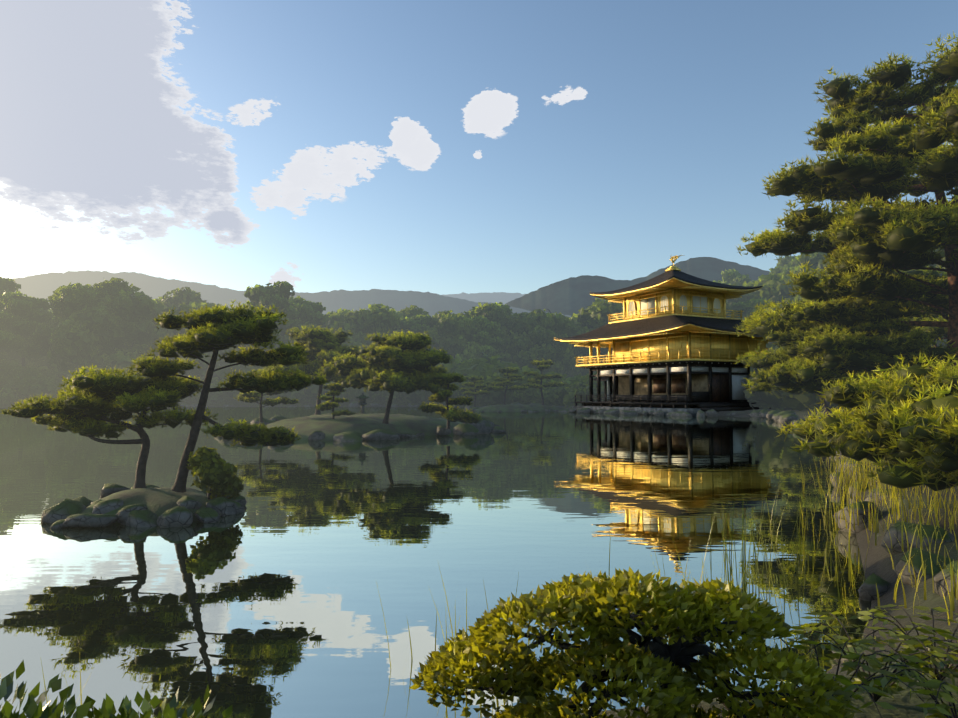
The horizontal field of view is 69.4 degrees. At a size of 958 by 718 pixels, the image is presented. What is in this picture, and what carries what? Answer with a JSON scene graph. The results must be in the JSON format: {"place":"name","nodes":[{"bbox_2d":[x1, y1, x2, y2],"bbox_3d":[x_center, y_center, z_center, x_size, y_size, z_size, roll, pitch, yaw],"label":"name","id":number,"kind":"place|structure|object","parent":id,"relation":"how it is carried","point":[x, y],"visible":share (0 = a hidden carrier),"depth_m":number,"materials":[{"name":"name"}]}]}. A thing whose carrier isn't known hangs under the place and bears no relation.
{"place":"outdoors","nodes":[
{"label":"outdoors","id":0,"kind":"place"},
{"bbox_2d":[13,270,570,317],"bbox_3d":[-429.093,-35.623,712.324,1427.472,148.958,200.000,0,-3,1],"label":"mountain","id":1,"kind":"structure","parent":0,"point":[39,286],"depth_m":795.82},
{"bbox_2d":[4,403,776,421],"bbox_3d":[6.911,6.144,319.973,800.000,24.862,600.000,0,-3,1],"label":"terrain","id":2,"kind":"structure","parent":0,"point":[314,405],"depth_m":93.34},
{"bbox_2d":[0,301,14,347],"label":"forest tree","id":3,"kind":"object","parent":2,"relation":"on","point":[5,338],"visible":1,"depth_m":88.27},
{"bbox_2d":[0,277,20,310],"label":"forest tree","id":4,"kind":"object","parent":2,"relation":"on","point":[9,285],"visible":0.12,"depth_m":106.42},
{"bbox_2d":[0,312,21,361],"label":"forest tree","id":5,"kind":"object","parent":2,"relation":"on","point":[10,355],"depth_m":94.36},
{"bbox_2d":[0,387,25,407],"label":"shore bush","id":6,"kind":"object","parent":2,"relation":"on","point":[8,397],"visible":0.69,"depth_m":85.30,"materials":[{"name":"green plant"}]},
{"bbox_2d":[0,290,53,366],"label":"forest tree","id":7,"kind":"object","parent":2,"relation":"on","point":[23,315],"depth_m":91.14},
{"bbox_2d":[3,371,66,401],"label":"shore bush","id":8,"kind":"object","parent":2,"relation":"on","point":[31,386],"visible":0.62,"depth_m":86.29,"materials":[{"name":"green plant"}]},
{"bbox_2d":[49,380,61,400],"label":"shore bush","id":9,"kind":"object","parent":2,"relation":"on","point":[54,389],"visible":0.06,"depth_m":87.21,"materials":[{"name":"green plant"}]},
{"bbox_2d":[27,316,103,372],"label":"forest tree","id":10,"kind":"object","parent":2,"relation":"on","point":[41,334],"visible":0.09,"depth_m":89.80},
{"bbox_2d":[52,375,83,399],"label":"shore bush","id":11,"kind":"object","parent":2,"relation":"on","point":[63,388],"visible":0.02,"depth_m":87.03,"materials":[{"name":"green plant"}]},
{"bbox_2d":[55,365,101,381],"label":"shore bush","id":12,"kind":"object","parent":2,"relation":"on","point":[64,374],"visible":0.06,"depth_m":89.91,"materials":[{"name":"green plant"}]},
{"bbox_2d":[46,277,140,372],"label":"forest tree","id":13,"kind":"object","parent":2,"relation":"on","point":[76,345],"visible":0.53,"depth_m":87.93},
{"bbox_2d":[63,286,164,375],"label":"forest tree","id":14,"kind":"object","parent":2,"relation":"on","point":[135,313],"depth_m":89.01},
{"bbox_2d":[85,366,150,379],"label":"shore bush","id":15,"kind":"object","parent":2,"relation":"on","point":[108,373],"visible":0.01,"depth_m":90.85,"materials":[{"name":"green plant"}]},
{"bbox_2d":[131,344,150,356],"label":"forest tree","id":16,"kind":"object","parent":2,"relation":"on","point":[140,351],"visible":0.03,"depth_m":91.41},
{"bbox_2d":[138,302,220,380],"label":"forest tree","id":17,"kind":"object","parent":2,"relation":"on","point":[161,334],"depth_m":90.96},
{"bbox_2d":[153,287,206,307],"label":"forest tree","id":18,"kind":"object","parent":2,"relation":"on","point":[186,296],"visible":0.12,"depth_m":113.21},
{"bbox_2d":[176,377,196,405],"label":"shore bush","id":19,"kind":"object","parent":2,"relation":"on","point":[186,400],"visible":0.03,"depth_m":91.49,"materials":[{"name":"green plant"}]},
{"bbox_2d":[187,302,223,365],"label":"forest tree","id":20,"kind":"object","parent":2,"relation":"on","point":[190,304],"depth_m":111.10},
{"bbox_2d":[189,378,225,405],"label":"shore bush","id":21,"kind":"object","parent":2,"relation":"on","point":[197,398],"visible":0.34,"depth_m":91.73,"materials":[{"name":"green plant"}]},
{"bbox_2d":[196,298,220,308],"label":"forest tree","id":22,"kind":"object","parent":2,"relation":"on","point":[213,304],"depth_m":114.69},
{"bbox_2d":[198,377,251,406],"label":"shore bush","id":23,"kind":"object","parent":2,"relation":"on","point":[228,395],"visible":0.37,"depth_m":91.67,"materials":[{"name":"green plant"}]},
{"bbox_2d":[200,363,264,405],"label":"shore bush","id":24,"kind":"object","parent":2,"relation":"on","point":[220,373],"visible":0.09,"depth_m":94.12,"materials":[{"name":"green plant"}]},
{"bbox_2d":[217,308,249,364],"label":"forest tree","id":25,"kind":"object","parent":2,"relation":"on","point":[230,349],"visible":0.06,"depth_m":96.93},
{"bbox_2d":[249,393,281,406],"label":"shore bush","id":26,"kind":"object","parent":2,"relation":"on","point":[265,396],"visible":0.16,"depth_m":92.76,"materials":[{"name":"green plant"}]},
{"bbox_2d":[242,281,300,351],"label":"forest tree","id":27,"kind":"object","parent":2,"relation":"on","point":[278,294],"depth_m":96.48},
{"bbox_2d":[6,401,567,407],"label":"shore rocks","id":28,"kind":"object","parent":2,"relation":"on","point":[355,404],"visible":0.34,"depth_m":91.83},
{"bbox_2d":[273,390,306,405],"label":"shore bush","id":29,"kind":"object","parent":2,"relation":"on","point":[296,395],"visible":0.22,"depth_m":92.41,"materials":[{"name":"green plant"}]},
{"bbox_2d":[274,381,332,406],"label":"shore bush","id":30,"kind":"object","parent":2,"relation":"on","point":[311,392],"visible":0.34,"depth_m":92.21,"materials":[{"name":"green plant"}]},
{"bbox_2d":[288,295,327,345],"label":"forest tree","id":31,"kind":"object","parent":2,"relation":"on","point":[310,314],"visible":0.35,"depth_m":103.83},
{"bbox_2d":[321,383,354,406],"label":"shore bush","id":32,"kind":"object","parent":2,"relation":"on","point":[344,395],"visible":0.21,"depth_m":92.59,"materials":[{"name":"green plant"}]},
{"bbox_2d":[326,308,350,317],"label":"forest tree","id":33,"kind":"object","parent":2,"relation":"on","point":[342,311],"depth_m":121.24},
{"bbox_2d":[321,309,372,335],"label":"forest tree","id":34,"kind":"object","parent":2,"relation":"on","point":[336,321],"visible":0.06,"depth_m":109.57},
{"bbox_2d":[334,335,362,349],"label":"forest tree","id":35,"kind":"object","parent":2,"relation":"on","point":[353,343],"visible":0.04,"depth_m":105.65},
{"bbox_2d":[344,387,385,405],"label":"shore bush","id":36,"kind":"object","parent":2,"relation":"on","point":[371,395],"visible":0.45,"depth_m":92.22,"materials":[{"name":"green plant"}]},
{"bbox_2d":[345,303,400,348],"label":"forest tree","id":37,"kind":"object","parent":2,"relation":"on","point":[382,319],"visible":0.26,"depth_m":109.47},
{"bbox_2d":[355,389,405,405],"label":"shore bush","id":38,"kind":"object","parent":2,"relation":"on","point":[386,392],"visible":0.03,"depth_m":92.71,"materials":[{"name":"green plant"}]},
{"bbox_2d":[385,391,407,405],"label":"shore bush","id":39,"kind":"object","parent":2,"relation":"on","point":[397,400],"visible":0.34,"depth_m":92.55,"materials":[{"name":"green plant"}]},
{"bbox_2d":[396,305,428,319],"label":"forest tree","id":40,"kind":"object","parent":2,"relation":"on","point":[413,310],"visible":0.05,"depth_m":131.04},
{"bbox_2d":[395,314,431,349],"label":"forest tree","id":41,"kind":"object","parent":2,"relation":"on","point":[417,324],"visible":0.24,"depth_m":117.52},
{"bbox_2d":[398,389,456,406],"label":"shore bush","id":42,"kind":"object","parent":2,"relation":"on","point":[421,396],"visible":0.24,"depth_m":91.25,"materials":[{"name":"green plant"}]},
{"bbox_2d":[423,310,482,363],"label":"forest tree","id":43,"kind":"object","parent":2,"relation":"on","point":[450,332],"depth_m":116.26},
{"bbox_2d":[441,383,477,406],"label":"shore bush","id":44,"kind":"object","parent":2,"relation":"on","point":[444,403],"visible":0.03,"depth_m":91.21,"materials":[{"name":"green plant"}]},
{"bbox_2d":[452,374,489,406],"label":"shore bush","id":45,"kind":"object","parent":2,"relation":"on","point":[457,393],"visible":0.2,"depth_m":88.12,"materials":[{"name":"green plant"}]},
{"bbox_2d":[434,352,514,382],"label":"shore bush","id":46,"kind":"object","parent":2,"relation":"on","point":[460,366],"visible":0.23,"depth_m":94.28,"materials":[{"name":"green plant"}]},
{"bbox_2d":[460,302,508,345],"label":"forest tree","id":47,"kind":"object","parent":2,"relation":"on","point":[493,313],"visible":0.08,"depth_m":124.08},
{"bbox_2d":[468,316,511,362],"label":"forest tree","id":48,"kind":"object","parent":2,"relation":"on","point":[490,338],"visible":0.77,"depth_m":118.37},
{"bbox_2d":[492,302,513,321],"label":"forest tree","id":49,"kind":"object","parent":2,"relation":"on","point":[505,308],"visible":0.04,"depth_m":131.77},
{"bbox_2d":[468,358,540,379],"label":"shore bush","id":50,"kind":"object","parent":2,"relation":"on","point":[491,370],"visible":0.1,"depth_m":93.43,"materials":[{"name":"green plant"}]},
{"bbox_2d":[476,372,537,406],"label":"shore bush","id":51,"kind":"object","parent":2,"relation":"on","point":[493,397],"visible":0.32,"depth_m":86.98,"materials":[{"name":"green plant"}]},
{"bbox_2d":[498,312,537,361],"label":"forest tree","id":52,"kind":"object","parent":2,"relation":"on","point":[517,325],"visible":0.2,"depth_m":121.92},
{"bbox_2d":[510,327,563,373],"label":"forest tree","id":53,"kind":"object","parent":2,"relation":"on","point":[540,344],"visible":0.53,"depth_m":118.53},
{"bbox_2d":[516,370,566,391],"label":"shore bush","id":54,"kind":"object","parent":2,"relation":"on","point":[545,380],"visible":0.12,"depth_m":89.55,"materials":[{"name":"green plant"}]},
{"bbox_2d":[525,309,577,374],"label":"forest tree","id":55,"kind":"object","parent":2,"relation":"on","point":[560,325],"visible":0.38,"depth_m":123.39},
{"bbox_2d":[551,374,585,405],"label":"shore bush","id":56,"kind":"object","parent":2,"relation":"on","point":[569,381],"visible":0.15,"depth_m":87.89,"materials":[{"name":"green plant"}]},
{"bbox_2d":[561,324,581,379],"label":"forest tree","id":57,"kind":"object","parent":2,"relation":"on","point":[577,327],"visible":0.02,"depth_m":129.65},
{"bbox_2d":[566,313,581,374],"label":"forest tree","id":58,"kind":"object","parent":2,"relation":"on","point":[574,316],"visible":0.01,"depth_m":132.57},
{"bbox_2d":[562,380,595,407],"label":"shore bush","id":59,"kind":"object","parent":2,"relation":"on","point":[577,388],"visible":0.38,"depth_m":81.91,"materials":[{"name":"green plant"}]},
{"bbox_2d":[581,384,596,403],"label":"shore bush","id":60,"kind":"object","parent":2,"relation":"on","point":[586,390],"visible":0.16,"depth_m":79.62,"materials":[{"name":"green plant"}]},
{"bbox_2d":[583,371,596,384],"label":"shore bush","id":61,"kind":"object","parent":2,"relation":"on","point":[585,380],"visible":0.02,"depth_m":82.93,"materials":[{"name":"green plant"}]},
{"bbox_2d":[571,298,622,376],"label":"forest tree","id":62,"kind":"object","parent":2,"relation":"on","point":[594,316],"depth_m":121.04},
{"bbox_2d":[595,381,603,400],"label":"shore bush","id":63,"kind":"object","parent":2,"relation":"on","point":[602,387],"depth_m":77.78,"materials":[{"name":"green plant"}]},
{"bbox_2d":[603,312,660,372],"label":"forest tree","id":64,"kind":"object","parent":2,"relation":"on","point":[606,351],"visible":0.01,"depth_m":117.14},
{"bbox_2d":[558,408,736,416],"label":"pavilion base rocks","id":65,"kind":"object","parent":2,"relation":"on","point":[711,412],"visible":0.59,"depth_m":57.48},
{"bbox_2d":[553,255,775,415],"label":"golden pavilion","id":66,"kind":"structure","parent":65,"relation":"on","point":[675,326],"depth_m":60.68,"materials":[{"name":"gold metal"}]},
{"bbox_2d":[726,302,735,317],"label":"forest tree","id":67,"kind":"object","parent":2,"relation":"on","point":[728,306],"depth_m":111.90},
{"bbox_2d":[720,269,753,285],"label":"forest tree","id":68,"kind":"object","parent":2,"relation":"on","point":[731,276],"visible":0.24,"depth_m":168.16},
{"bbox_2d":[726,280,763,305],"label":"forest tree","id":69,"kind":"object","parent":2,"relation":"on","point":[749,296],"visible":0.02,"depth_m":127.08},
{"bbox_2d":[728,297,770,319],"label":"forest tree","id":70,"kind":"object","parent":2,"relation":"on","point":[747,307],"visible":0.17,"depth_m":110.89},
{"bbox_2d":[747,300,782,352],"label":"forest tree","id":71,"kind":"object","parent":2,"relation":"on","point":[773,309],"depth_m":104.16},
{"bbox_2d":[758,270,789,281],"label":"forest tree","id":72,"kind":"object","parent":2,"relation":"on","point":[770,274],"depth_m":134.73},
{"bbox_2d":[754,271,801,306],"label":"forest tree","id":73,"kind":"object","parent":2,"relation":"on","point":[774,289],"visible":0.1,"depth_m":122.69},
{"bbox_2d":[769,255,794,274],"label":"forest tree","id":74,"kind":"object","parent":2,"relation":"on","point":[782,262],"depth_m":169.82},
{"bbox_2d":[782,256,801,274],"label":"forest tree","id":75,"kind":"object","parent":2,"relation":"on","point":[789,267],"depth_m":150.91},
{"bbox_2d":[794,280,833,302],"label":"forest tree","id":76,"kind":"object","parent":2,"relation":"on","point":[797,298],"depth_m":102.90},
{"bbox_2d":[791,252,837,278],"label":"forest tree","id":77,"kind":"object","parent":2,"relation":"on","point":[815,259],"visible":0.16,"depth_m":123.40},
{"bbox_2d":[894,251,945,275],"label":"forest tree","id":78,"kind":"object","parent":2,"relation":"on","point":[926,266],"depth_m":85.56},
{"bbox_2d":[931,272,946,347],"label":"forest tree","id":79,"kind":"object","parent":2,"relation":"on","point":[938,342],"visible":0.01,"depth_m":88.01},
{"bbox_2d":[934,194,957,268],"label":"forest tree","id":80,"kind":"object","parent":2,"relation":"on","point":[942,250],"visible":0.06,"depth_m":41.75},
{"bbox_2d":[0,407,870,717],"bbox_3d":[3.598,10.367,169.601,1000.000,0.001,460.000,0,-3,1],"label":"pond water","id":81,"kind":"structure","parent":0,"point":[268,603],"depth_m":7.83,"materials":[{"name":"liquid"}]},
{"bbox_2d":[81,487,210,522],"bbox_3d":[-4.780,2.312,10.466,2.400,0.732,2.899,0,-3,1],"label":"island mound","id":82,"kind":"object","parent":81,"relation":"in","point":[158,502],"visible":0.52,"depth_m":9.88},
{"bbox_2d":[0,364,217,488],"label":"island pine","id":83,"kind":"object","parent":82,"relation":"on","point":[97,398],"depth_m":10.29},
{"bbox_2d":[41,484,246,528],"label":"rocks","id":84,"kind":"object","parent":82,"relation":"on","point":[66,512],"visible":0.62,"depth_m":9.30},
{"bbox_2d":[91,484,226,522],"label":"rocks","id":85,"kind":"object","parent":82,"relation":"on","point":[109,505],"visible":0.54,"depth_m":9.60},
{"bbox_2d":[186,446,243,498],"bbox_3d":[-3.934,1.698,10.217,0.874,0.802,0.745,0,-3,1],"label":"island shrub","id":86,"kind":"object","parent":82,"relation":"on","point":[214,471],"depth_m":10.10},
{"bbox_2d":[126,300,329,492],"bbox_3d":[-3.752,0.519,10.331,3.007,2.948,2.338,0,-3,1],"label":"island pine","id":87,"kind":"object","parent":82,"relation":"on","point":[217,329],"depth_m":10.26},
{"bbox_2d":[265,413,462,440],"bbox_3d":[-5.014,3.166,32.078,12.210,1.223,13.617,0,-3,1],"label":"island mound","id":88,"kind":"object","parent":81,"relation":"on","point":[305,427],"visible":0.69,"depth_m":29.31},
{"bbox_2d":[234,369,297,421],"bbox_3d":[-9.637,1.609,30.958,3.274,2.429,2.712,0,-3,1],"label":"island pine","id":89,"kind":"object","parent":88,"relation":"on","point":[251,396],"depth_m":30.96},
{"bbox_2d":[261,325,368,414],"bbox_3d":[-8.573,0.614,36.967,6.606,4.844,6.331,0,-3,1],"label":"island pine","id":90,"kind":"object","parent":88,"relation":"on","point":[321,345],"depth_m":35.82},
{"bbox_2d":[315,382,355,418],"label":"island pine","id":91,"kind":"object","parent":88,"relation":"on","point":[331,387],"depth_m":29.41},
{"bbox_2d":[356,393,368,413],"bbox_3d":[-5.971,2.336,35.515,0.640,1.190,0.640,0,-3,1],"label":"stone lantern","id":92,"kind":"object","parent":88,"relation":"on","point":[362,400],"visible":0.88,"depth_m":35.39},
{"bbox_2d":[222,415,505,441],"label":"shore rocks","id":93,"kind":"object","parent":88,"relation":"on","point":[485,426],"visible":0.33,"depth_m":28.77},
{"bbox_2d":[319,331,453,423],"bbox_3d":[-3.731,0.709,28.255,5.544,3.896,5.824,0,-3,1],"label":"island pine","id":94,"kind":"object","parent":88,"relation":"on","point":[416,360],"depth_m":27.55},
{"bbox_2d":[418,372,481,428],"bbox_3d":[-1.158,1.657,27.918,2.660,2.324,3.325,0,-3,1],"label":"island pine","id":95,"kind":"object","parent":88,"relation":"on","point":[454,415],"depth_m":27.74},
{"bbox_2d":[28,472,878,717],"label":"reeds","id":96,"kind":"object","parent":81,"relation":"in","point":[743,550],"visible":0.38,"depth_m":6.09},
{"bbox_2d":[464,404,573,411],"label":"shore rocks","id":97,"kind":"object","parent":81,"relation":"in","point":[472,407],"visible":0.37,"depth_m":69.30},
{"bbox_2d":[473,404,569,411],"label":"islet","id":98,"kind":"object","parent":81,"relation":"in","point":[511,408],"visible":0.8,"depth_m":68.76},
{"bbox_2d":[459,375,489,406],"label":"pine","id":99,"kind":"object","parent":98,"relation":"on","point":[476,380],"depth_m":69.59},
{"bbox_2d":[482,367,528,404],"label":"pine","id":100,"kind":"object","parent":98,"relation":"on","point":[506,381],"depth_m":70.26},
{"bbox_2d":[521,358,565,404],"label":"pine","id":101,"kind":"object","parent":98,"relation":"on","point":[543,366],"depth_m":70.95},
{"bbox_2d":[0,0,957,294],"label":"sky","id":102,"kind":"structure","parent":0,"point":[440,147],"materials":[{"name":"blue"}]},
{"bbox_2d":[443,292,524,303],"bbox_3d":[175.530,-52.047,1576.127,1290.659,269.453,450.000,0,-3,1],"label":"mountain","id":103,"kind":"structure","parent":0,"point":[498,297],"depth_m":1791.07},
{"bbox_2d":[506,257,769,315],"bbox_3d":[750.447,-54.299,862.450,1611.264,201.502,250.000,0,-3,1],"label":"mountain","id":104,"kind":"structure","parent":0,"point":[570,296],"depth_m":981.73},
{"bbox_2d":[580,408,957,717],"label":"shore terrain","id":105,"kind":"structure","parent":0,"point":[878,561],"depth_m":5.14,"materials":[{"name":"soil"}]},
{"bbox_2d":[0,660,245,717],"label":"camellia shrub","id":106,"kind":"object","parent":105,"relation":"on","point":[33,709],"visible":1,"depth_m":2.20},
{"bbox_2d":[409,566,854,717],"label":"shrub","id":107,"kind":"object","parent":105,"relation":"on","point":[583,600],"depth_m":2.62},
{"bbox_2d":[512,409,957,712],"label":"shore rocks","id":108,"kind":"object","parent":105,"relation":"on","point":[867,590],"visible":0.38,"depth_m":6.41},
{"bbox_2d":[741,344,850,410],"bbox_3d":[26.320,1.876,53.463,11.355,8.194,12.100,-1,-3,20],"label":"shore bush","id":109,"kind":"object","parent":105,"relation":"on","point":[779,400],"visible":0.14,"depth_m":52.92,"materials":[{"name":"green plant"}]},
{"bbox_2d":[768,351,832,415],"bbox_3d":[16.931,1.309,35.212,4.317,3.865,4.428,0,-3,1],"label":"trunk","id":110,"kind":"object","parent":105,"relation":"on","point":[825,404],"depth_m":35.59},
{"bbox_2d":[734,298,897,412],"bbox_3d":[10.556,0.349,20.829,4.880,4.156,5.133,0,-3,1],"label":"shore pine","id":111,"kind":"object","parent":105,"relation":"on","point":[800,369],"depth_m":19.78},
{"bbox_2d":[796,299,875,412],"bbox_3d":[23.791,-0.330,46.718,7.107,7.942,7.216,0,-3,1],"label":"shore pine","id":112,"kind":"object","parent":105,"relation":"on","point":[807,302],"depth_m":46.15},
{"bbox_2d":[725,604,957,717],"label":"ground plants","id":113,"kind":"object","parent":105,"relation":"on","point":[910,646],"depth_m":3.00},
{"bbox_2d":[734,31,957,368],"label":"shore pine","id":114,"kind":"object","parent":105,"relation":"on","point":[875,234],"depth_m":18.65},
{"bbox_2d":[742,273,957,393],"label":"shore pine","id":115,"kind":"object","parent":105,"relation":"on","point":[907,344],"depth_m":19.08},
{"bbox_2d":[774,351,957,442],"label":"pine branch","id":116,"kind":"object","parent":105,"relation":"on","point":[848,394],"depth_m":9.92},
{"bbox_2d":[789,380,957,492],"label":"pine foliage","id":117,"kind":"object","parent":105,"relation":"on","point":[908,444],"depth_m":6.96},
{"bbox_2d":[799,447,957,624],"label":"reeds","id":118,"kind":"object","parent":105,"relation":"on","point":[859,478],"visible":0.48,"depth_m":7.97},
{"bbox_2d":[879,266,948,368],"bbox_3d":[16.890,-0.632,25.951,6.667,6.401,7.789,2,-4,-40],"label":"shore pine","id":119,"kind":"object","parent":105,"relation":"on","point":[939,332],"depth_m":25.71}
]}

